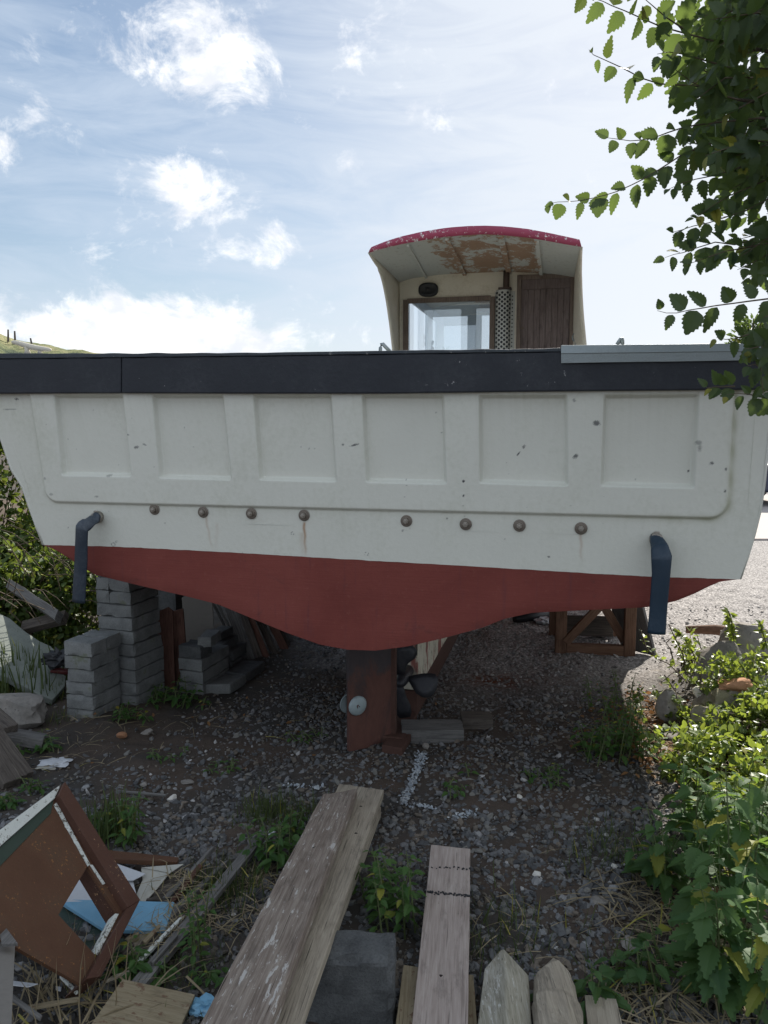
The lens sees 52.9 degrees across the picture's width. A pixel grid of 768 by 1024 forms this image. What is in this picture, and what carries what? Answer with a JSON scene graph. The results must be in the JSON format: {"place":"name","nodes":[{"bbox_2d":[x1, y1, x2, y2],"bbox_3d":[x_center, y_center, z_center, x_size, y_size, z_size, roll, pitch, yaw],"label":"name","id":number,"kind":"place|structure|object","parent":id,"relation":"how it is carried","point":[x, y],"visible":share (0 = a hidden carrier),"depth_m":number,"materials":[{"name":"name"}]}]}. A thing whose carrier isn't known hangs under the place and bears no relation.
{"place":"outdoors","nodes":[
{"label":"outdoors","id":0,"kind":"place"},
{"bbox_2d":[0,334,101,353],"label":"hill","id":1,"kind":"structure","parent":0,"point":[7,347],"depth_m":44.39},
{"bbox_2d":[0,454,767,1023],"bbox_3d":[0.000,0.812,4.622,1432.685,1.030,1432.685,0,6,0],"label":"ground","id":2,"kind":"structure","parent":0,"point":[746,590],"depth_m":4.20,"materials":[{"name":"gravel"}]},
{"bbox_2d":[0,942,14,1023],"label":"pale board","id":3,"kind":"object","parent":2,"relation":"on","point":[7,955],"visible":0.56,"depth_m":2.03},
{"bbox_2d":[0,743,20,789],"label":"timber beam","id":4,"kind":"structure","parent":2,"relation":"on","point":[10,774],"depth_m":3.87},
{"bbox_2d":[0,441,29,543],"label":"bramble bush","id":5,"kind":"object","parent":2,"relation":"on","point":[18,512],"visible":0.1,"depth_m":7.35,"materials":[{"name":"green plant"}]},
{"bbox_2d":[0,730,33,781],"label":"timber beam","id":6,"kind":"structure","parent":2,"relation":"on","point":[21,764],"depth_m":3.96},
{"bbox_2d":[0,539,45,611],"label":"bramble bush","id":7,"kind":"object","parent":2,"relation":"on","point":[7,557],"visible":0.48,"depth_m":5.98,"materials":[{"name":"green plant"}]},
{"bbox_2d":[0,693,47,729],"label":"rock","id":8,"kind":"object","parent":2,"relation":"on","point":[24,711],"visible":0.87,"depth_m":4.55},
{"bbox_2d":[7,728,46,748],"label":"timber beam","id":9,"kind":"structure","parent":2,"relation":"on","point":[27,738],"depth_m":4.18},
{"bbox_2d":[0,614,65,704],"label":"concrete slab","id":10,"kind":"object","parent":2,"relation":"on","point":[10,629],"depth_m":5.13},
{"bbox_2d":[50,667,68,674],"bbox_3d":[-2.142,1.057,5.132,0.146,0.076,0.044,-2,7,-18],"label":"red tube","id":11,"kind":"object","parent":10,"relation":"on","point":[61,670],"visible":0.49,"depth_m":5.11,"materials":[{"name":"plastic"}]},
{"bbox_2d":[41,647,64,669],"bbox_3d":[-2.133,0.965,5.088,0.258,0.150,0.163,1,7,12],"label":"rock","id":12,"kind":"object","parent":11,"relation":"on","point":[55,659],"visible":0.66,"depth_m":5.04,"materials":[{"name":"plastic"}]},
{"bbox_2d":[0,464,70,566],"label":"bramble bush","id":13,"kind":"object","parent":2,"relation":"on","point":[36,545],"visible":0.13,"depth_m":6.67,"materials":[{"name":"green plant"}]},
{"bbox_2d":[20,610,68,633],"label":"timber beam","id":14,"kind":"structure","parent":2,"relation":"on","point":[29,626],"depth_m":5.47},
{"bbox_2d":[6,579,62,624],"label":"timber beam","id":15,"kind":"structure","parent":14,"relation":"on","point":[55,615],"depth_m":5.50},
{"bbox_2d":[0,546,95,639],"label":"bramble bush","id":16,"kind":"object","parent":2,"relation":"on","point":[37,570],"visible":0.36,"depth_m":5.96,"materials":[{"name":"green plant"}]},
{"bbox_2d":[0,517,98,638],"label":"bramble stems","id":17,"kind":"object","parent":2,"relation":"on","point":[24,570],"visible":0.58,"depth_m":5.50,"materials":[{"name":"green plant"}]},
{"bbox_2d":[7,561,99,649],"bbox_3d":[-2.417,0.741,5.986,0.908,0.841,0.596,0,6,0],"label":"bramble bush","id":18,"kind":"object","parent":2,"relation":"on","point":[72,627],"visible":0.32,"depth_m":5.88,"materials":[{"name":"green plant"}]},
{"bbox_2d":[0,782,139,997],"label":"cabinet panel","id":19,"kind":"object","parent":2,"relation":"on","point":[54,850],"visible":1,"depth_m":2.51,"materials":[{"name":"orange paint"}]},
{"bbox_2d":[59,907,101,950],"bbox_3d":[-1.089,1.479,2.725,0.390,0.012,0.099,4,8,34],"label":"green board","id":20,"kind":"object","parent":2,"relation":"on","point":[65,914],"visible":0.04,"depth_m":2.76,"materials":[{"name":"paint"}]},
{"bbox_2d":[63,900,174,933],"bbox_3d":[-0.973,1.452,2.769,0.433,0.018,0.148,-1,12,3],"label":"blue board","id":21,"kind":"object","parent":20,"relation":"on","point":[87,910],"visible":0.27,"depth_m":2.77,"materials":[{"name":"paint"}]},
{"bbox_2d":[12,906,151,1023],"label":"dry grass","id":22,"kind":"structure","parent":2,"relation":"on","point":[39,986],"depth_m":2.35,"materials":[{"name":"plant"}]},
{"bbox_2d":[67,697,119,718],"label":"concrete block","id":23,"kind":"object","parent":2,"relation":"on","point":[108,707],"depth_m":4.73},
{"bbox_2d":[67,684,120,709],"bbox_3d":[-1.816,1.150,4.835,0.198,0.085,0.272,2,7,17],"label":"concrete block","id":24,"kind":"object","parent":23,"relation":"on","point":[82,701],"depth_m":4.72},
{"bbox_2d":[66,671,119,695],"bbox_3d":[-1.820,1.065,4.837,0.198,0.084,0.272,2,7,18],"label":"concrete block","id":25,"kind":"object","parent":24,"relation":"on","point":[88,688],"depth_m":4.73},
{"bbox_2d":[68,658,119,682],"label":"concrete block","id":26,"kind":"object","parent":25,"relation":"on","point":[100,673],"depth_m":4.70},
{"bbox_2d":[65,646,118,670],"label":"concrete block","id":27,"kind":"object","parent":26,"relation":"on","point":[88,663],"depth_m":4.69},
{"bbox_2d":[64,635,106,656],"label":"concrete block","id":28,"kind":"object","parent":27,"relation":"on","point":[81,645],"depth_m":4.66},
{"bbox_2d":[82,630,120,650],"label":"concrete block","id":29,"kind":"object","parent":27,"relation":"on","point":[113,639],"depth_m":4.82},
{"bbox_2d":[66,880,135,901],"bbox_3d":[-1.097,1.422,2.950,0.255,0.004,0.356,-3,7,-25],"label":"white sheet","id":30,"kind":"object","parent":2,"relation":"on","point":[79,891],"visible":0.12,"depth_m":2.89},
{"bbox_2d":[109,850,178,865],"bbox_3d":[-0.982,1.386,3.076,0.341,0.020,0.057,1,7,10],"label":"thin board","id":31,"kind":"object","parent":30,"relation":"on","point":[120,857],"visible":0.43,"depth_m":3.07,"materials":[{"name":"orange paint"}]},
{"bbox_2d":[137,864,182,900],"bbox_3d":[-0.886,1.417,2.944,0.189,0.021,0.192,-15,14,15],"label":"curled sheet","id":32,"kind":"object","parent":30,"relation":"on","point":[158,872],"visible":0.88,"depth_m":2.97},
{"bbox_2d":[108,787,148,849],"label":"weed","id":33,"kind":"object","parent":2,"relation":"on","point":[128,832],"visible":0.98,"depth_m":3.26,"materials":[{"name":"green plant"}]},
{"bbox_2d":[99,935,157,983],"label":"weed","id":34,"kind":"object","parent":2,"relation":"on","point":[133,965],"visible":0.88,"depth_m":2.49,"materials":[{"name":"green plant"}]},
{"bbox_2d":[120,683,164,704],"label":"concrete block","id":35,"kind":"object","parent":2,"relation":"on","point":[139,698],"depth_m":4.98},
{"bbox_2d":[118,671,164,694],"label":"concrete block","id":36,"kind":"object","parent":35,"relation":"on","point":[140,687],"depth_m":4.99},
{"bbox_2d":[119,658,163,682],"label":"concrete block","id":37,"kind":"object","parent":36,"relation":"on","point":[141,673],"depth_m":4.98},
{"bbox_2d":[119,646,163,669],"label":"concrete block","id":38,"kind":"object","parent":37,"relation":"on","point":[138,661],"depth_m":4.97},
{"bbox_2d":[119,634,162,656],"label":"concrete block","id":39,"kind":"object","parent":38,"relation":"on","point":[154,641],"depth_m":4.97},
{"bbox_2d":[99,621,160,643],"bbox_3d":[-1.667,0.782,5.081,0.267,0.084,0.302,2,7,18],"label":"concrete block","id":40,"kind":"object","parent":39,"relation":"on","point":[139,634],"depth_m":4.96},
{"bbox_2d":[98,608,159,630],"bbox_3d":[-1.675,0.697,5.074,0.267,0.085,0.303,2,7,18],"label":"concrete block","id":41,"kind":"object","parent":40,"relation":"on","point":[126,623],"depth_m":4.95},
{"bbox_2d":[97,596,158,617],"bbox_3d":[-1.677,0.613,5.066,0.268,0.085,0.302,2,7,18],"label":"concrete block","id":42,"kind":"object","parent":41,"relation":"on","point":[132,610],"depth_m":4.94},
{"bbox_2d":[110,587,157,604],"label":"concrete block","id":43,"kind":"object","parent":42,"relation":"on","point":[134,596],"depth_m":4.92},
{"bbox_2d":[92,979,194,1023],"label":"plywood square","id":44,"kind":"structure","parent":2,"relation":"on","point":[176,1009],"depth_m":2.32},
{"bbox_2d":[146,869,184,901],"bbox_3d":[-0.827,1.425,2.945,0.085,0.031,0.206,1,7,5],"label":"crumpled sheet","id":45,"kind":"object","parent":2,"relation":"on","point":[154,897],"visible":0.67,"depth_m":2.92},
{"bbox_2d":[158,607,175,686],"bbox_3d":[-1.503,0.950,5.327,0.127,0.588,0.070,0,6,0],"label":"brown board","id":46,"kind":"object","parent":2,"relation":"on","point":[166,620],"visible":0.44,"depth_m":5.32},
{"bbox_2d":[157,590,183,610],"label":"concrete block","id":47,"kind":"object","parent":46,"relation":"on","point":[173,601],"depth_m":5.86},
{"bbox_2d":[144,675,202,709],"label":"weed","id":48,"kind":"object","parent":2,"relation":"on","point":[174,701],"visible":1,"depth_m":4.99,"materials":[{"name":"green plant"}]},
{"bbox_2d":[173,608,185,681],"bbox_3d":[-1.429,0.963,5.418,0.093,0.571,0.068,0,6,0],"label":"brown board","id":49,"kind":"object","parent":2,"relation":"on","point":[179,631],"visible":0.49,"depth_m":5.40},
{"bbox_2d":[176,880,215,967],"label":"weed","id":50,"kind":"object","parent":2,"relation":"on","point":[198,936],"visible":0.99,"depth_m":2.56,"materials":[{"name":"green plant"}]},
{"bbox_2d":[182,596,213,641],"bbox_3d":[-1.391,0.875,5.791,0.251,0.542,0.069,0,6,0],"label":"grey sheet","id":51,"kind":"object","parent":2,"relation":"on","point":[198,617],"visible":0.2,"depth_m":5.78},
{"bbox_2d":[132,830,267,984],"bbox_3d":[-0.644,1.434,2.863,0.051,0.024,0.924,2,8,17],"label":"wood strip","id":52,"kind":"object","parent":2,"relation":"on","point":[239,860],"visible":0.66,"depth_m":2.82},
{"bbox_2d":[188,992,213,1016],"bbox_3d":[-0.549,1.512,2.362,0.116,0.039,0.077,0,6,0],"label":"blue rag","id":53,"kind":"object","parent":2,"relation":"on","point":[203,1002],"visible":0.58,"depth_m":2.35,"materials":[{"name":"fabric"}]},
{"bbox_2d":[179,668,228,694],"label":"concrete block","id":54,"kind":"object","parent":2,"relation":"on","point":[202,687],"depth_m":5.20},
{"bbox_2d":[179,656,228,683],"bbox_3d":[-1.247,1.089,5.366,0.182,0.084,0.382,2,7,15],"label":"concrete block","id":55,"kind":"object","parent":54,"relation":"on","point":[210,672],"depth_m":5.21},
{"bbox_2d":[178,644,228,671],"bbox_3d":[-1.246,1.005,5.357,0.183,0.084,0.382,2,7,16],"label":"concrete block","id":56,"kind":"object","parent":55,"relation":"on","point":[220,652],"depth_m":5.21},
{"bbox_2d":[178,639,211,658],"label":"concrete block","id":57,"kind":"object","parent":56,"relation":"on","point":[191,648],"depth_m":5.19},
{"bbox_2d":[185,961,228,989],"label":"weed","id":58,"kind":"object","parent":2,"relation":"on","point":[213,975],"visible":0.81,"depth_m":2.48,"materials":[{"name":"green plant"}]},
{"bbox_2d":[206,674,245,693],"bbox_3d":[-1.084,1.187,5.304,0.158,0.070,0.295,3,7,26],"label":"paving slab","id":59,"kind":"object","parent":2,"relation":"on","point":[227,684],"depth_m":5.24,"materials":[{"name":"concrete"}]},
{"bbox_2d":[225,607,254,659],"bbox_3d":[-1.196,0.730,5.997,0.088,0.931,0.032,-21,-9,-6],"label":"leaning plank","id":60,"kind":"object","parent":2,"relation":"on","point":[234,618],"visible":0.3,"depth_m":5.95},
{"bbox_2d":[226,660,264,681],"bbox_3d":[-1.011,1.151,5.581,0.182,0.070,0.318,2,7,17],"label":"paving slab","id":61,"kind":"object","parent":2,"relation":"on","point":[249,669],"depth_m":5.55,"materials":[{"name":"concrete"}]},
{"bbox_2d":[236,814,309,877],"bbox_3d":[-0.447,1.360,3.171,0.320,0.203,0.232,2,7,19],"label":"weed","id":62,"kind":"object","parent":2,"relation":"on","point":[279,857],"visible":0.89,"depth_m":3.14,"materials":[{"name":"green plant"}]},
{"bbox_2d":[306,930,396,1023],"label":"concrete block","id":63,"kind":"object","parent":2,"relation":"on","point":[356,985],"depth_m":2.30,"materials":[{"name":"concrete"}]},
{"bbox_2d":[0,624,709,1023],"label":"grass","id":64,"kind":"structure","parent":2,"relation":"on","point":[262,802],"depth_m":3.25,"materials":[{"name":"plant"}]},
{"bbox_2d":[338,807,380,929],"bbox_3d":[-0.208,1.357,2.715,0.179,0.049,1.708,0,-1,7],"label":"long plank","id":65,"kind":"object","parent":2,"relation":"on","point":[374,827],"visible":0.12,"depth_m":3.10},
{"bbox_2d":[277,784,383,1023],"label":"long plank","id":66,"kind":"object","parent":65,"relation":"on","point":[320,938],"visible":0.5,"depth_m":2.53,"materials":[{"name":"wood"}]},
{"bbox_2d":[201,789,356,1023],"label":"long plank","id":67,"kind":"object","parent":66,"relation":"on","point":[254,988],"visible":1,"depth_m":2.25,"materials":[{"name":"wood"}]},
{"bbox_2d":[352,854,402,905],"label":"weed","id":68,"kind":"object","parent":2,"relation":"on","point":[365,879],"visible":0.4,"depth_m":2.91,"materials":[{"name":"green plant"}]},
{"bbox_2d":[282,750,479,820],"bbox_3d":[0.029,1.369,3.725,0.821,0.047,0.735,-4,7,-29],"label":"painted line","id":69,"kind":"object","parent":2,"relation":"on","point":[406,795],"visible":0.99,"depth_m":3.82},
{"bbox_2d":[0,226,767,755],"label":"boat","id":70,"kind":"object","parent":2,"relation":"on","point":[398,518],"visible":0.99,"depth_m":3.60,"materials":[{"name":"paint"}]},
{"bbox_2d":[9,647,767,1023],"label":"straw","id":71,"kind":"object","parent":2,"relation":"on","point":[91,1003],"visible":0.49,"depth_m":2.72,"materials":[{"name":"plant"}]},
{"bbox_2d":[361,846,426,939],"bbox_3d":[0.041,1.348,2.739,0.245,0.336,0.272,0,6,0],"label":"weed","id":72,"kind":"object","parent":2,"relation":"on","point":[403,905],"visible":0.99,"depth_m":2.73,"materials":[{"name":"green plant"}]},
{"bbox_2d":[91,683,767,922],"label":"fallen leaves","id":73,"kind":"object","parent":2,"relation":"on","point":[648,759],"visible":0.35,"depth_m":4.56,"materials":[{"name":"green plant"}]},
{"bbox_2d":[401,719,463,743],"bbox_3d":[0.277,1.270,4.458,0.356,0.094,0.172,0,6,0],"label":"timber block","id":74,"kind":"object","parent":2,"relation":"on","point":[436,730],"depth_m":4.38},
{"bbox_2d":[396,965,476,1023],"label":"short plank","id":75,"kind":"object","parent":2,"relation":"on","point":[407,996],"visible":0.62,"depth_m":2.35,"materials":[{"name":"brown wood"}]},
{"bbox_2d":[412,845,470,1023],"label":"long plank","id":76,"kind":"object","parent":75,"relation":"on","point":[442,990],"visible":1,"depth_m":2.54,"materials":[{"name":"grey wood"}]},
{"bbox_2d":[460,711,492,729],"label":"timber block","id":77,"kind":"object","parent":2,"relation":"on","point":[476,719],"depth_m":4.58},
{"bbox_2d":[478,950,530,1023],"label":"pointed post","id":78,"kind":"object","parent":2,"relation":"on","point":[505,996],"visible":1,"depth_m":2.27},
{"bbox_2d":[531,958,582,1023],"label":"post","id":79,"kind":"object","parent":2,"relation":"on","point":[555,1000],"visible":1,"depth_m":2.24,"materials":[{"name":"grey wood"}]},
{"bbox_2d":[549,608,636,656],"bbox_3d":[1.687,0.523,6.262,0.609,1.138,0.632,1,7,7],"label":"hull stand","id":80,"kind":"object","parent":2,"relation":"on","point":[565,629],"visible":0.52,"depth_m":6.04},
{"bbox_2d":[573,960,633,1023],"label":"nettle","id":81,"kind":"object","parent":2,"relation":"on","point":[598,989],"visible":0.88,"depth_m":2.37,"materials":[{"name":"green plant"}]},
{"bbox_2d":[585,995,621,1023],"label":"short plank","id":82,"kind":"object","parent":2,"relation":"on","point":[602,1010],"visible":0.97,"depth_m":2.30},
{"bbox_2d":[570,719,641,766],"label":"weed","id":83,"kind":"object","parent":2,"relation":"on","point":[610,751],"visible":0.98,"depth_m":4.15,"materials":[{"name":"green plant"}]},
{"bbox_2d":[582,669,639,720],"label":"weed","id":84,"kind":"object","parent":2,"relation":"on","point":[614,698],"visible":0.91,"depth_m":4.84,"materials":[{"name":"green plant"}]},
{"bbox_2d":[595,697,653,760],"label":"weed","id":85,"kind":"object","parent":2,"relation":"on","point":[634,721],"visible":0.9,"depth_m":4.24,"materials":[{"name":"green plant"}]},
{"bbox_2d":[592,937,666,994],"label":"nettle","id":86,"kind":"object","parent":2,"relation":"on","point":[641,971],"visible":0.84,"depth_m":2.48,"materials":[{"name":"green plant"}]},
{"bbox_2d":[612,607,656,655],"bbox_3d":[1.951,0.689,6.246,0.033,1.006,0.294,0,-17,-37],"label":"leaning plank","id":87,"kind":"object","parent":2,"relation":"on","point":[642,622],"visible":0.15,"depth_m":6.11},
{"bbox_2d":[621,837,677,886],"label":"nettle","id":88,"kind":"object","parent":2,"relation":"on","point":[629,854],"visible":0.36,"depth_m":2.99,"materials":[{"name":"green plant"}]},
{"bbox_2d":[545,0,767,415],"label":"elm tree","id":89,"kind":"object","parent":2,"relation":"on","point":[724,38],"visible":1,"depth_m":2.34,"materials":[{"name":"green plant"}]},
{"bbox_2d":[635,919,681,970],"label":"nettle","id":90,"kind":"object","parent":2,"relation":"on","point":[646,936],"visible":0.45,"depth_m":2.55,"materials":[{"name":"green plant"}]},
{"bbox_2d":[626,804,694,907],"bbox_3d":[1.051,1.294,2.922,0.251,0.354,0.280,3,7,24],"label":"nettle","id":91,"kind":"object","parent":2,"relation":"on","point":[656,865],"visible":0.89,"depth_m":2.90,"materials":[{"name":"green plant"}]},
{"bbox_2d":[655,689,682,724],"bbox_3d":[1.714,1.190,4.641,0.166,0.252,0.148,-1,7,-9],"label":"stone","id":92,"kind":"object","parent":2,"relation":"on","point":[664,698],"visible":0.58,"depth_m":4.60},
{"bbox_2d":[621,941,728,999],"bbox_3d":[0.925,1.449,2.443,0.321,0.191,0.159,3,7,22],"label":"nettle","id":93,"kind":"object","parent":2,"relation":"on","point":[664,972],"visible":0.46,"depth_m":2.44,"materials":[{"name":"green plant"}]},
{"bbox_2d":[659,763,720,853],"bbox_3d":[1.247,1.246,3.163,0.256,0.426,0.322,0,6,0],"label":"nettle","id":94,"kind":"object","parent":2,"relation":"on","point":[686,791],"visible":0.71,"depth_m":3.13,"materials":[{"name":"green plant"}]},
{"bbox_2d":[658,752,732,827],"bbox_3d":[1.370,1.246,3.369,0.331,0.382,0.271,1,7,11],"label":"nettle","id":95,"kind":"object","parent":2,"relation":"on","point":[686,775],"visible":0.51,"depth_m":3.37,"materials":[{"name":"green plant"}]},
{"bbox_2d":[639,720,767,792],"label":"bramble bush","id":96,"kind":"object","parent":2,"relation":"on","point":[696,741],"visible":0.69,"depth_m":3.90,"materials":[{"name":"green plant"}]},
{"bbox_2d":[659,866,767,1023],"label":"nettle","id":97,"kind":"object","parent":2,"relation":"on","point":[694,949],"visible":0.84,"depth_m":2.31,"materials":[{"name":"green plant"}]},
{"bbox_2d":[683,654,745,697],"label":"bramble bush","id":98,"kind":"object","parent":2,"relation":"on","point":[733,671],"visible":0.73,"depth_m":4.62,"materials":[{"name":"green plant"}]},
{"bbox_2d":[675,701,755,758],"bbox_3d":[1.850,1.189,4.286,0.401,0.281,0.549,-4,7,-30],"label":"bramble bush","id":99,"kind":"object","parent":2,"relation":"on","point":[735,728],"visible":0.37,"depth_m":4.22,"materials":[{"name":"green plant"}]},
{"bbox_2d":[681,755,752,809],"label":"bramble bush","id":100,"kind":"object","parent":2,"relation":"on","point":[689,761],"visible":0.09,"depth_m":3.72,"materials":[{"name":"green plant"}]},
{"bbox_2d":[667,818,767,926],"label":"nettle","id":101,"kind":"object","parent":2,"relation":"on","point":[692,859],"visible":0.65,"depth_m":2.67,"materials":[{"name":"green plant"}]},
{"bbox_2d":[693,641,746,682],"bbox_3d":[2.271,1.039,5.194,0.349,0.383,0.374,3,7,22],"label":"rock","id":102,"kind":"object","parent":2,"relation":"on","point":[724,647],"visible":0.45,"depth_m":5.10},
{"bbox_2d":[692,682,749,717],"bbox_3d":[2.038,1.149,4.608,0.418,0.250,0.295,-1,7,-11],"label":"rock","id":103,"kind":"object","parent":2,"relation":"on","point":[716,696],"visible":0.23,"depth_m":4.52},
{"bbox_2d":[718,678,752,692],"bbox_3d":[2.079,1.035,4.556,0.211,0.113,0.119,1,7,9],"label":"stone","id":104,"kind":"object","parent":103,"relation":"on","point":[739,685],"visible":0.73,"depth_m":4.52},
{"bbox_2d":[688,853,767,1023],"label":"nettle","id":105,"kind":"object","parent":2,"relation":"on","point":[752,992],"visible":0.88,"depth_m":2.27,"materials":[{"name":"green plant"}]},
{"bbox_2d":[690,756,767,928],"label":"nettle","id":106,"kind":"object","parent":2,"relation":"on","point":[757,797],"visible":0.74,"depth_m":2.69,"materials":[{"name":"green plant"}]},
{"bbox_2d":[691,692,767,744],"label":"bramble bush","id":107,"kind":"object","parent":2,"relation":"on","point":[762,704],"visible":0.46,"depth_m":4.25,"materials":[{"name":"green plant"}]},
{"bbox_2d":[698,771,767,883],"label":"nettle","id":108,"kind":"object","parent":2,"relation":"on","point":[713,804],"visible":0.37,"depth_m":2.94,"materials":[{"name":"green plant"}]},
{"bbox_2d":[710,736,767,814],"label":"bramble bush","id":109,"kind":"object","parent":2,"relation":"on","point":[732,781],"visible":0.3,"depth_m":3.57,"materials":[{"name":"green plant"}]},
{"bbox_2d":[711,644,767,692],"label":"bramble bush","id":110,"kind":"object","parent":2,"relation":"on","point":[726,661],"visible":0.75,"depth_m":4.70,"materials":[{"name":"green plant"}]},
{"bbox_2d":[718,621,767,673],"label":"rock","id":111,"kind":"object","parent":2,"relation":"on","point":[747,634],"visible":0.3,"depth_m":5.21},
{"bbox_2d":[731,676,767,727],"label":"bramble bush","id":112,"kind":"object","parent":2,"relation":"on","point":[762,691],"visible":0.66,"depth_m":4.36,"materials":[{"name":"green plant"}]},
{"bbox_2d":[732,779,767,882],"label":"nettle","id":113,"kind":"object","parent":2,"relation":"on","point":[755,829],"visible":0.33,"depth_m":2.94,"materials":[{"name":"green plant"}]},
{"bbox_2d":[0,0,767,353],"label":"sky","id":114,"kind":"structure","parent":0,"point":[177,176],"materials":[{"name":"blue"}]},
{"bbox_2d":[754,493,767,540],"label":"pavement","id":115,"kind":"structure","parent":0,"point":[762,532],"depth_m":13.68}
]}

